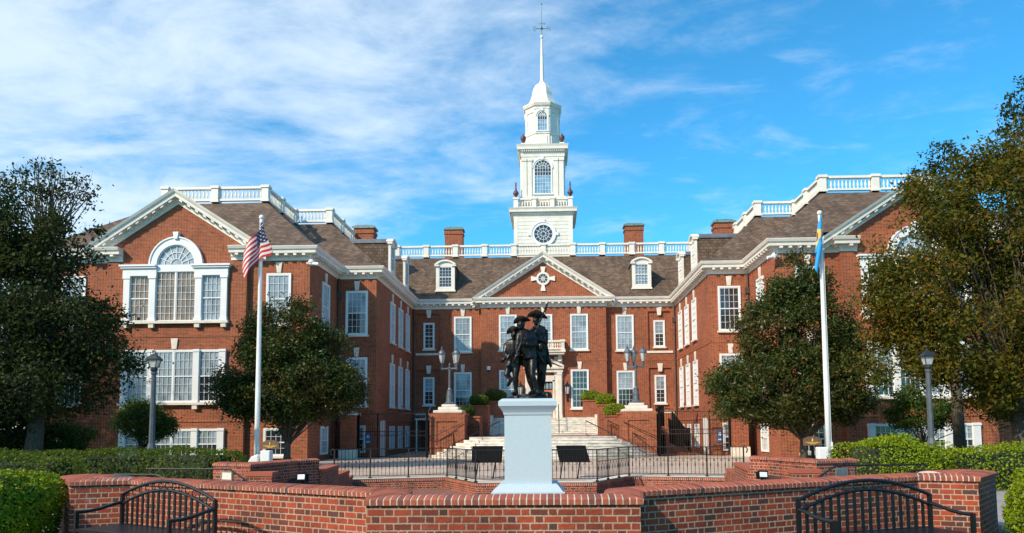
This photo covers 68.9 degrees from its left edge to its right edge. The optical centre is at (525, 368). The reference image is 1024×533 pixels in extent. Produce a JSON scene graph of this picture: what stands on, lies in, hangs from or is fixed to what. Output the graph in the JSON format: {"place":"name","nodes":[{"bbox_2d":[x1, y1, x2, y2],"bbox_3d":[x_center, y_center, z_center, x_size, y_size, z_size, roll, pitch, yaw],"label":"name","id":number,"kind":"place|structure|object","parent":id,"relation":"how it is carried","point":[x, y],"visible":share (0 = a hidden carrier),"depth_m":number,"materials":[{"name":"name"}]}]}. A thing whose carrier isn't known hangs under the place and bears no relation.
{"place":"outdoors","nodes":[
{"label":"outdoors","id":0,"kind":"place"},
{"bbox_2d":[412,489,467,494],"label":"plaza floor","id":1,"kind":"structure","parent":0,"point":[431,491],"depth_m":25.62,"materials":[{"name":"brick"}]},
{"bbox_2d":[212,458,352,485],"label":"plaza wall","id":2,"kind":"structure","parent":1,"relation":"on","point":[279,471],"depth_m":18.56,"materials":[{"name":"brick"}]},
{"bbox_2d":[491,398,564,493],"bbox_3d":[0.057,1.992,14.846,1.400,2.745,1.400,-1,-4,2],"label":"granite pedestal","id":3,"kind":"object","parent":1,"relation":"on","point":[528,445],"visible":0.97,"depth_m":14.41,"materials":[{"name":"stone"}]},
{"bbox_2d":[500,302,551,398],"bbox_3d":[0.006,-0.363,15.041,1.045,1.979,0.840,-1,-4,2],"label":"bronze soldiers statue","id":4,"kind":"object","parent":3,"relation":"on","point":[527,350],"visible":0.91,"depth_m":14.90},
{"bbox_2d":[59,469,998,532],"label":"front garden wall","id":5,"kind":"structure","parent":1,"relation":"on","point":[760,506],"depth_m":8.91,"materials":[{"name":"brick"}]},
{"bbox_2d":[353,475,724,493],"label":"terrace retaining wall","id":6,"kind":"structure","parent":1,"relation":"on","point":[466,487],"depth_m":26.12,"materials":[{"name":"brick"}]},
{"bbox_2d":[330,446,747,481],"bbox_3d":[0.378,3.285,25.724,14.622,1.061,2.860,-1,-4,2],"label":"terrace fence","id":7,"kind":"object","parent":6,"relation":"on","point":[469,468],"visible":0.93,"depth_m":26.19,"materials":[{"name":"black metal"}]},
{"bbox_2d":[760,475,780,479],"bbox_3d":[5.701,3.056,17.938,1.350,0.974,2.600,-1,-4,2],"label":"mulch bed","id":8,"kind":"object","parent":1,"relation":"on","point":[771,477],"visible":0.04,"depth_m":18.55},
{"bbox_2d":[756,470,768,479],"bbox_3d":[5.387,2.637,17.013,0.245,0.621,0.196,0,-5,-6],"label":"floodlight","id":9,"kind":"object","parent":8,"relation":"on","point":[761,474],"visible":0.83,"depth_m":16.96,"materials":[{"name":"metal"}]},
{"bbox_2d":[724,455,857,481],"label":"plaza wall","id":10,"kind":"structure","parent":1,"relation":"on","point":[781,467],"depth_m":17.92,"materials":[{"name":"brick"}]},
{"bbox_2d":[0,0,1023,426],"label":"sky","id":11,"kind":"structure","parent":0,"point":[404,119],"materials":[{"name":"blue"}]},
{"bbox_2d":[12,432,1012,532],"bbox_3d":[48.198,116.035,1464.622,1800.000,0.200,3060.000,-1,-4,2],"label":"ground","id":12,"kind":"structure","parent":0,"point":[1003,530],"depth_m":24.77,"materials":[{"name":"concrete"}]},
{"bbox_2d":[0,468,67,532],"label":"clipped bush","id":13,"kind":"object","parent":12,"relation":"on","point":[27,505],"visible":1,"depth_m":10.07,"materials":[{"name":"green plant"}]},
{"bbox_2d":[0,450,90,496],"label":"clipped hedge","id":14,"kind":"object","parent":12,"relation":"on","point":[51,463],"visible":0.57,"depth_m":18.11,"materials":[{"name":"green plant"}]},
{"bbox_2d":[43,417,109,455],"bbox_3d":[-18.918,3.116,30.422,3.107,2.427,2.369,-1,-4,2],"label":"shrub","id":15,"kind":"object","parent":12,"relation":"on","point":[74,440],"visible":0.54,"depth_m":30.28,"materials":[{"name":"green plant"}]},
{"bbox_2d":[0,155,173,455],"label":"broad shade tree","id":16,"kind":"object","parent":12,"relation":"on","point":[40,355],"visible":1,"depth_m":27.25,"materials":[{"name":"green plant"}]},
{"bbox_2d":[0,444,249,479],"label":"clipped hedge","id":17,"kind":"object","parent":12,"relation":"on","point":[99,463],"visible":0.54,"depth_m":20.32,"materials":[{"name":"green plant"}]},
{"bbox_2d":[73,480,217,532],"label":"park bench","id":18,"kind":"object","parent":12,"relation":"on","point":[123,527],"visible":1,"depth_m":8.96,"materials":[{"name":"black metal"}]},
{"bbox_2d":[106,393,186,455],"bbox_3d":[-18.033,2.950,35.555,3.445,3.540,2.934,2,-5,-28],"label":"ornamental tree","id":19,"kind":"object","parent":12,"relation":"on","point":[135,417],"visible":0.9,"depth_m":35.06,"materials":[{"name":"green plant"}]},
{"bbox_2d":[145,351,162,455],"bbox_3d":[-10.969,1.542,21.922,0.440,4.108,0.351,-1,-4,2],"label":"street lamp","id":20,"kind":"object","parent":12,"relation":"on","point":[154,359],"visible":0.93,"depth_m":21.92,"materials":[{"name":"metal"}]},
{"bbox_2d":[116,468,249,481],"bbox_3d":[-7.367,2.750,16.097,2.876,1.137,0.810,-1,-5,11],"label":"handrail","id":21,"kind":"object","parent":12,"relation":"on","point":[186,469],"visible":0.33,"depth_m":16.45,"materials":[{"name":"black metal"}]},
{"bbox_2d":[254,215,263,454],"bbox_3d":[-8.731,-0.665,24.420,0.185,8.865,0.183,-1,-4,2],"label":"flagpole","id":22,"kind":"object","parent":12,"relation":"on","point":[258,388],"visible":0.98,"depth_m":24.33,"materials":[{"name":"white metal"}]},
{"bbox_2d":[242,221,272,279],"bbox_3d":[-8.807,-3.865,24.506,0.973,1.980,0.254,0,-5,-9],"label":"national flag","id":23,"kind":"object","parent":22,"relation":"attached to","point":[258,248],"visible":1,"depth_m":24.51,"materials":[{"name":"fabric"}]},
{"bbox_2d":[248,450,272,461],"bbox_3d":[-8.227,3.114,23.113,0.688,1.120,0.300,-1,-4,2],"label":"spotlight","id":24,"kind":"object","parent":12,"relation":"on","point":[265,455],"visible":0.27,"depth_m":23.00,"materials":[{"name":"white plastic"}]},
{"bbox_2d":[261,440,278,449],"bbox_3d":[-9.302,3.305,27.128,0.640,1.380,0.100,-1,-4,2],"label":"marker sign","id":25,"kind":"object","parent":12,"relation":"on","point":[270,444],"visible":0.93,"depth_m":27.16,"materials":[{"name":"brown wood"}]},
{"bbox_2d":[201,287,379,459],"bbox_3d":[-10.450,0.413,33.430,7.569,8.188,6.188,-1,-4,2],"label":"magnolia tree","id":26,"kind":"object","parent":12,"relation":"on","point":[293,362],"visible":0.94,"depth_m":32.43,"materials":[{"name":"green plant"}]},
{"bbox_2d":[45,3,1022,460],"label":"brick government hall","id":27,"kind":"structure","parent":12,"relation":"on","point":[175,259],"depth_m":46.59,"materials":[{"name":"brick"}]},
{"bbox_2d":[62,266,86,327],"bbox_3d":[-24.814,-3.904,40.907,1.520,3.510,0.170,-1,-4,2],"label":"window","id":28,"kind":"structure","parent":27,"relation":"in","point":[73,279],"depth_m":40.98,"materials":[{"name":"white paint"}]},
{"bbox_2d":[117,428,224,455],"bbox_3d":[-18.919,4.046,39.789,5.751,1.660,0.190,-1,-4,2],"label":"grouped window","id":29,"kind":"structure","parent":27,"relation":"in","point":[193,437],"depth_m":39.82,"materials":[{"name":"white paint"}]},
{"bbox_2d":[116,338,226,408],"bbox_3d":[-18.947,0.295,40.053,5.886,3.820,0.250,-1,-4,2],"label":"grouped window","id":30,"kind":"structure","parent":27,"relation":"in","point":[182,382],"depth_m":40.11,"materials":[{"name":"white paint"}]},
{"bbox_2d":[119,232,231,327],"bbox_3d":[-18.986,-4.793,40.407,6.099,5.220,0.342,-1,-4,2],"label":"arched window","id":31,"kind":"structure","parent":27,"relation":"in","point":[176,286],"depth_m":40.45,"materials":[{"name":"white paint"}]},
{"bbox_2d":[263,428,284,457],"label":"window","id":32,"kind":"structure","parent":27,"relation":"in","point":[267,435],"depth_m":39.96,"materials":[{"name":"white paint"}]},
{"bbox_2d":[266,262,291,325],"bbox_3d":[-13.441,-4.016,40.537,1.520,3.510,0.170,-1,-4,2],"label":"window","id":33,"kind":"structure","parent":27,"relation":"in","point":[278,282],"depth_m":40.60,"materials":[{"name":"white paint"}]},
{"bbox_2d":[320,426,328,454],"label":"window","id":34,"kind":"structure","parent":27,"relation":"in","point":[323,431],"depth_m":42.74,"materials":[{"name":"white paint"}]},
{"bbox_2d":[322,273,329,329],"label":"window","id":35,"kind":"structure","parent":27,"relation":"in","point":[325,287],"depth_m":43.39,"materials":[{"name":"white paint"}]},
{"bbox_2d":[345,281,368,336],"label":"window","id":36,"kind":"structure","parent":27,"relation":"in","point":[356,301],"depth_m":45.74,"materials":[{"name":"glass"}]},
{"bbox_2d":[346,348,367,407],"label":"window","id":37,"kind":"structure","parent":27,"relation":"in","point":[362,361],"depth_m":45.48,"materials":[{"name":"white paint"}]},
{"bbox_2d":[360,425,365,452],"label":"window","id":38,"kind":"structure","parent":27,"relation":"in","point":[363,426],"depth_m":45.12,"materials":[{"name":"glass"}]},
{"bbox_2d":[380,420,384,455],"bbox_3d":[-9.045,4.425,47.024,0.100,2.250,1.200,-1,-4,2],"label":"basement door","id":39,"kind":"structure","parent":27,"relation":"in","point":[382,453],"depth_m":46.61,"materials":[{"name":"white paint"}]},
{"bbox_2d":[389,426,394,449],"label":"window","id":40,"kind":"structure","parent":27,"relation":"in","point":[391,428],"depth_m":49.69,"materials":[{"name":"white paint"}]},
{"bbox_2d":[389,354,395,408],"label":"window","id":41,"kind":"structure","parent":27,"relation":"in","point":[392,366],"depth_m":49.99,"materials":[{"name":"white paint"}]},
{"bbox_2d":[390,294,396,345],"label":"window","id":42,"kind":"structure","parent":27,"relation":"in","point":[392,306],"depth_m":50.31,"materials":[{"name":"white paint"}]},
{"bbox_2d":[398,300,403,349],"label":"window","id":43,"kind":"structure","parent":27,"relation":"in","point":[400,312],"depth_m":52.98,"materials":[{"name":"white paint"}]},
{"bbox_2d":[398,358,403,408],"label":"window","id":44,"kind":"structure","parent":27,"relation":"in","point":[400,369],"depth_m":52.67,"materials":[{"name":"white paint"}]},
{"bbox_2d":[405,306,410,352],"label":"window","id":45,"kind":"structure","parent":27,"relation":"in","point":[407,344],"depth_m":55.62,"materials":[{"name":"white paint"}]},
{"bbox_2d":[405,361,410,409],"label":"window","id":46,"kind":"structure","parent":27,"relation":"in","point":[407,372],"depth_m":55.25,"materials":[{"name":"white paint"}]},
{"bbox_2d":[421,422,428,450],"bbox_3d":[-7.537,5.234,57.177,1.000,2.200,0.140,-1,-4,2],"label":"basement door","id":47,"kind":"structure","parent":27,"relation":"in","point":[423,424],"depth_m":57.12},
{"bbox_2d":[422,377,434,406],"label":"window","id":48,"kind":"structure","parent":27,"relation":"in","point":[428,382],"depth_m":57.50,"materials":[{"name":"white paint"}]},
{"bbox_2d":[422,323,435,350],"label":"window","id":49,"kind":"structure","parent":27,"relation":"in","point":[428,328],"depth_m":57.83,"materials":[{"name":"white paint"}]},
{"bbox_2d":[454,364,471,405],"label":"window","id":50,"kind":"structure","parent":27,"relation":"in","point":[462,380],"depth_m":57.33,"materials":[{"name":"glass"}]},
{"bbox_2d":[454,309,472,353],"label":"window","id":51,"kind":"structure","parent":27,"relation":"in","point":[462,325],"depth_m":57.65,"materials":[{"name":"glass"}]},
{"bbox_2d":[499,370,513,396],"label":"window","id":52,"kind":"structure","parent":27,"relation":"in","point":[503,381],"depth_m":56.78,"materials":[{"name":"glass"}]},
{"bbox_2d":[498,307,516,351],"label":"window","id":53,"kind":"structure","parent":27,"relation":"in","point":[505,321],"depth_m":57.13,"materials":[{"name":"glass"}]},
{"bbox_2d":[531,267,554,290],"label":"wheel window","id":54,"kind":"structure","parent":27,"relation":"in","point":[542,278],"depth_m":57.29,"materials":[{"name":"white paint"}]},
{"bbox_2d":[540,306,553,350],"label":"window","id":55,"kind":"structure","parent":27,"relation":"in","point":[547,323],"depth_m":57.03,"materials":[{"name":"glass"}]},
{"bbox_2d":[569,306,589,350],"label":"window","id":56,"kind":"structure","parent":27,"relation":"in","point":[578,322],"depth_m":56.91,"materials":[{"name":"glass"}]},
{"bbox_2d":[570,361,588,409],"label":"window","id":57,"kind":"structure","parent":27,"relation":"in","point":[579,377],"depth_m":56.59,"materials":[{"name":"glass"}]},
{"bbox_2d":[615,307,633,351],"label":"window","id":58,"kind":"structure","parent":27,"relation":"in","point":[624,323],"depth_m":57.24,"materials":[{"name":"white paint"}]},
{"bbox_2d":[617,363,633,405],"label":"window","id":59,"kind":"structure","parent":27,"relation":"in","point":[625,379],"depth_m":56.92,"materials":[{"name":"glass"}]},
{"bbox_2d":[653,320,665,347],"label":"window","id":60,"kind":"structure","parent":27,"relation":"in","point":[658,325],"depth_m":57.26,"materials":[{"name":"white paint"}]},
{"bbox_2d":[654,375,667,404],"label":"window","id":61,"kind":"structure","parent":27,"relation":"in","point":[660,380],"depth_m":56.91,"materials":[{"name":"white paint"}]},
{"bbox_2d":[677,303,682,350],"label":"window","id":62,"kind":"structure","parent":27,"relation":"in","point":[680,333],"depth_m":54.93,"materials":[{"name":"white paint"}]},
{"bbox_2d":[679,359,684,407],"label":"window","id":63,"kind":"structure","parent":27,"relation":"in","point":[681,375],"depth_m":54.65,"materials":[{"name":"white paint"}]},
{"bbox_2d":[684,297,689,346],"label":"window","id":64,"kind":"structure","parent":27,"relation":"in","point":[686,309],"depth_m":52.36,"materials":[{"name":"white paint"}]},
{"bbox_2d":[685,355,690,406],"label":"window","id":65,"kind":"structure","parent":27,"relation":"in","point":[687,367],"depth_m":52.01,"materials":[{"name":"white paint"}]},
{"bbox_2d":[691,290,696,342],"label":"window","id":66,"kind":"structure","parent":27,"relation":"in","point":[693,303],"depth_m":49.64,"materials":[{"name":"white paint"}]},
{"bbox_2d":[692,351,698,405],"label":"window","id":67,"kind":"structure","parent":27,"relation":"in","point":[695,363],"depth_m":49.35,"materials":[{"name":"white paint"}]},
{"bbox_2d":[703,418,708,453],"bbox_3d":[11.183,4.226,46.367,0.100,2.250,1.200,-1,-4,2],"label":"basement door","id":68,"kind":"structure","parent":27,"relation":"in","point":[705,421],"depth_m":46.30,"materials":[{"name":"white paint"}]},
{"bbox_2d":[722,423,728,450],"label":"window","id":69,"kind":"structure","parent":27,"relation":"in","point":[725,427],"depth_m":44.40,"materials":[{"name":"white paint"}]},
{"bbox_2d":[717,276,740,332],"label":"window","id":70,"kind":"structure","parent":27,"relation":"in","point":[729,297],"depth_m":45.02,"materials":[{"name":"white paint"}]},
{"bbox_2d":[719,344,742,398],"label":"window","id":71,"kind":"structure","parent":27,"relation":"in","point":[721,359],"depth_m":44.77,"materials":[{"name":"white paint"}]},
{"bbox_2d":[756,267,763,327],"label":"window","id":72,"kind":"structure","parent":27,"relation":"in","point":[759,282],"depth_m":42.58,"materials":[{"name":"white paint"}]},
{"bbox_2d":[760,424,768,451],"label":"window","id":73,"kind":"structure","parent":27,"relation":"in","point":[765,440],"depth_m":41.93,"materials":[{"name":"white paint"}]},
{"bbox_2d":[799,424,825,454],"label":"window","id":74,"kind":"structure","parent":27,"relation":"in","point":[821,432],"depth_m":39.02,"materials":[{"name":"white paint"}]},
{"bbox_2d":[856,220,973,319],"bbox_3d":[20.491,-5.181,39.125,6.099,5.220,0.342,-1,-4,2],"label":"arched window","id":75,"kind":"structure","parent":27,"relation":"in","point":[900,233],"depth_m":39.27,"materials":[{"name":"white paint"}]},
{"bbox_2d":[865,341,974,402],"bbox_3d":[20.530,-0.093,38.771,5.886,3.820,0.250,-1,-4,2],"label":"grouped window","id":76,"kind":"structure","parent":27,"relation":"in","point":[899,382],"depth_m":38.80,"materials":[{"name":"white paint"}]},
{"bbox_2d":[867,423,981,451],"bbox_3d":[20.558,3.658,38.508,5.751,1.660,0.190,-1,-4,2],"label":"grouped window","id":77,"kind":"structure","parent":27,"relation":"in","point":[973,435],"depth_m":38.53,"materials":[{"name":"white paint"}]},
{"bbox_2d":[803,436,821,458],"bbox_3d":[10.187,3.114,26.495,0.640,1.380,0.100,-1,-4,2],"label":"marker sign","id":78,"kind":"object","parent":12,"relation":"on","point":[812,441],"visible":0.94,"depth_m":26.52,"materials":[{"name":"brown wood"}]},
{"bbox_2d":[815,447,828,458],"bbox_3d":[8.957,2.945,22.555,0.300,1.120,0.300,-1,-4,2],"label":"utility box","id":79,"kind":"object","parent":12,"relation":"on","point":[821,453],"visible":0.37,"depth_m":22.44,"materials":[{"name":"white plastic"}]},
{"bbox_2d":[817,210,832,458],"bbox_3d":[9.539,-0.765,23.820,0.185,8.705,0.183,-1,-4,2],"label":"flagpole","id":80,"kind":"object","parent":12,"relation":"on","point":[828,436],"visible":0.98,"depth_m":23.75,"materials":[{"name":"white metal"}]},
{"bbox_2d":[814,214,821,273],"bbox_3d":[9.353,-3.956,23.940,0.315,2.030,0.243,-1,-4,2],"label":"state flag","id":81,"kind":"object","parent":80,"relation":"hanging from","point":[818,249],"visible":1,"depth_m":23.91,"materials":[{"name":"blue fabric"}]},
{"bbox_2d":[818,464,951,476],"bbox_3d":[7.471,2.604,15.616,2.876,1.137,0.810,0,-5,-8],"label":"handrail","id":82,"kind":"object","parent":12,"relation":"on","point":[872,465],"visible":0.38,"depth_m":16.01,"materials":[{"name":"black metal"}]},
{"bbox_2d":[795,478,976,532],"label":"park bench","id":83,"kind":"object","parent":12,"relation":"on","point":[835,526],"visible":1,"depth_m":8.34,"materials":[{"name":"black metal"}]},
{"bbox_2d":[826,432,963,474],"bbox_3d":[9.952,2.527,20.218,3.549,1.608,2.279,-1,-4,2],"label":"clipped hedge","id":84,"kind":"object","parent":12,"relation":"on","point":[899,448],"visible":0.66,"depth_m":19.49,"materials":[{"name":"green plant"}]},
{"bbox_2d":[877,382,969,443],"bbox_3d":[18.278,2.464,34.316,3.933,3.795,3.211,-2,-5,23],"label":"ornamental tree","id":85,"kind":"object","parent":12,"relation":"on","point":[905,402],"visible":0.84,"depth_m":34.06,"materials":[{"name":"green plant"}]},
{"bbox_2d":[918,348,936,447],"bbox_3d":[11.469,1.391,21.188,0.440,3.968,0.351,-1,-4,2],"label":"street lamp","id":86,"kind":"object","parent":12,"relation":"on","point":[926,356],"visible":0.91,"depth_m":21.19,"materials":[{"name":"metal"}]},
{"bbox_2d":[832,116,1023,447],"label":"autumn tree","id":87,"kind":"object","parent":12,"relation":"on","point":[994,373],"visible":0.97,"depth_m":25.07,"materials":[{"name":"green plant"}]},
{"bbox_2d":[900,138,992,448],"bbox_3d":[18.875,-3.029,33.050,4.044,14.527,4.414,-1,-4,2],"label":"tall dark tree","id":88,"kind":"object","parent":12,"relation":"on","point":[959,437],"visible":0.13,"depth_m":33.12,"materials":[{"name":"green plant"}]},
{"bbox_2d":[933,440,1023,489],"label":"clipped hedge","id":89,"kind":"object","parent":12,"relation":"on","point":[1004,461],"visible":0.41,"depth_m":19.93,"materials":[{"name":"green plant"}]},
{"bbox_2d":[991,75,1023,229],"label":"tall dark tree","id":90,"kind":"object","parent":12,"relation":"on","point":[1011,107],"visible":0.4,"depth_m":30.22,"materials":[{"name":"green plant"}]},
{"bbox_2d":[1001,468,1023,532],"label":"clipped bush","id":91,"kind":"object","parent":12,"relation":"on","point":[1010,512],"visible":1,"depth_m":9.93,"materials":[{"name":"green plant"}]},
{"bbox_2d":[319,451,752,480],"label":"terrace","id":92,"kind":"structure","parent":0,"point":[499,473],"depth_m":33.10,"materials":[{"name":"concrete"}]},
{"bbox_2d":[338,411,360,458],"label":"gate pier","id":93,"kind":"structure","parent":92,"relation":"on","point":[348,433],"depth_m":43.79,"materials":[{"name":"brick"}]},
{"bbox_2d":[357,406,427,457],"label":"courtyard gate","id":94,"kind":"structure","parent":92,"relation":"on","point":[370,431],"depth_m":44.11,"materials":[{"name":"black metal"}]},
{"bbox_2d":[471,446,502,478],"bbox_3d":[-1.350,3.296,26.107,1.080,1.135,0.450,-1,-4,2],"label":"display panel","id":95,"kind":"object","parent":92,"relation":"on","point":[498,456],"visible":0.72,"depth_m":26.09,"materials":[{"name":"metal"}]},
{"bbox_2d":[428,400,657,458],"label":"entrance stairs","id":96,"kind":"structure","parent":92,"relation":"on","point":[456,426],"depth_m":44.35,"materials":[{"name":"stone"}]},
{"bbox_2d":[438,346,460,403],"bbox_3d":[-4.686,0.441,45.807,1.431,3.580,1.032,-1,-4,2],"label":"pier lamp","id":97,"kind":"object","parent":96,"relation":"on","point":[456,353],"visible":0.99,"depth_m":45.60,"materials":[{"name":"metal"}]},
{"bbox_2d":[458,405,475,415],"bbox_3d":[-3.836,2.764,47.409,1.367,0.879,1.308,-1,-4,2],"label":"clipped bush","id":98,"kind":"object","parent":96,"relation":"on","point":[470,410],"visible":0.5,"depth_m":47.00,"materials":[{"name":"green plant"}]},
{"bbox_2d":[469,394,489,404],"bbox_3d":[-3.147,2.210,50.338,1.419,0.939,1.408,-1,-4,2],"label":"clipped bush","id":99,"kind":"object","parent":96,"relation":"on","point":[476,399],"visible":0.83,"depth_m":49.84,"materials":[{"name":"green plant"}]},
{"bbox_2d":[484,389,506,400],"bbox_3d":[-2.234,2.059,54.515,1.673,1.089,1.705,-1,-4,2],"label":"clipped bush","id":100,"kind":"object","parent":96,"relation":"on","point":[494,395],"visible":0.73,"depth_m":53.94,"materials":[{"name":"green plant"}]},
{"bbox_2d":[581,390,599,399],"bbox_3d":[4.719,2.036,54.307,1.415,0.937,1.415,-1,-4,2],"label":"clipped bush","id":101,"kind":"object","parent":96,"relation":"on","point":[588,394],"visible":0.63,"depth_m":53.84,"materials":[{"name":"green plant"}]},
{"bbox_2d":[595,393,615,403],"bbox_3d":[5.333,2.137,50.068,1.454,0.965,1.460,-1,-4,2],"label":"clipped bush","id":102,"kind":"object","parent":96,"relation":"on","point":[603,398],"visible":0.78,"depth_m":49.56,"materials":[{"name":"green plant"}]},
{"bbox_2d":[603,403,624,414],"bbox_3d":[5.583,2.671,47.091,1.495,0.990,1.503,-1,-4,2],"label":"clipped bush","id":103,"kind":"object","parent":96,"relation":"on","point":[611,408],"visible":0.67,"depth_m":46.60,"materials":[{"name":"green plant"}]},
{"bbox_2d":[623,345,646,402],"bbox_3d":[6.667,0.330,45.440,1.264,3.580,1.033,-4,-6,39],"label":"pier lamp","id":104,"kind":"object","parent":96,"relation":"on","point":[628,352],"visible":1,"depth_m":45.37,"materials":[{"name":"metal"}]},
{"bbox_2d":[556,445,589,477],"bbox_3d":[1.638,3.266,26.010,1.180,1.135,0.450,-1,-4,2],"label":"display panel","id":105,"kind":"object","parent":92,"relation":"on","point":[585,459],"visible":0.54,"depth_m":26.00,"materials":[{"name":"metal"}]},
{"bbox_2d":[655,406,663,453],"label":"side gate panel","id":106,"kind":"structure","parent":92,"relation":"on","point":[660,408],"depth_m":45.12,"materials":[{"name":"metal"}]},
{"bbox_2d":[661,412,691,455],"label":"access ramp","id":107,"kind":"structure","parent":92,"relation":"on","point":[676,437],"depth_m":44.65,"materials":[{"name":"brick"}]},
{"bbox_2d":[658,407,731,456],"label":"courtyard gate","id":108,"kind":"structure","parent":92,"relation":"on","point":[691,433],"depth_m":43.52,"materials":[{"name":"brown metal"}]},
{"bbox_2d":[729,416,750,455],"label":"gate pier","id":109,"kind":"structure","parent":92,"relation":"on","point":[739,437],"depth_m":43.04,"materials":[{"name":"brick"}]},
{"bbox_2d":[694,245,897,457],"bbox_3d":[11.691,-0.539,32.915,8.563,9.665,6.994,-1,-4,2],"label":"magnolia tree","id":110,"kind":"object","parent":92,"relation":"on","point":[798,411],"visible":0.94,"depth_m":31.74,"materials":[{"name":"green plant"}]},
{"bbox_2d":[996,491,1023,526],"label":"path","id":111,"kind":"structure","parent":0,"point":[1000,500],"depth_m":14.52,"materials":[{"name":"concrete"}]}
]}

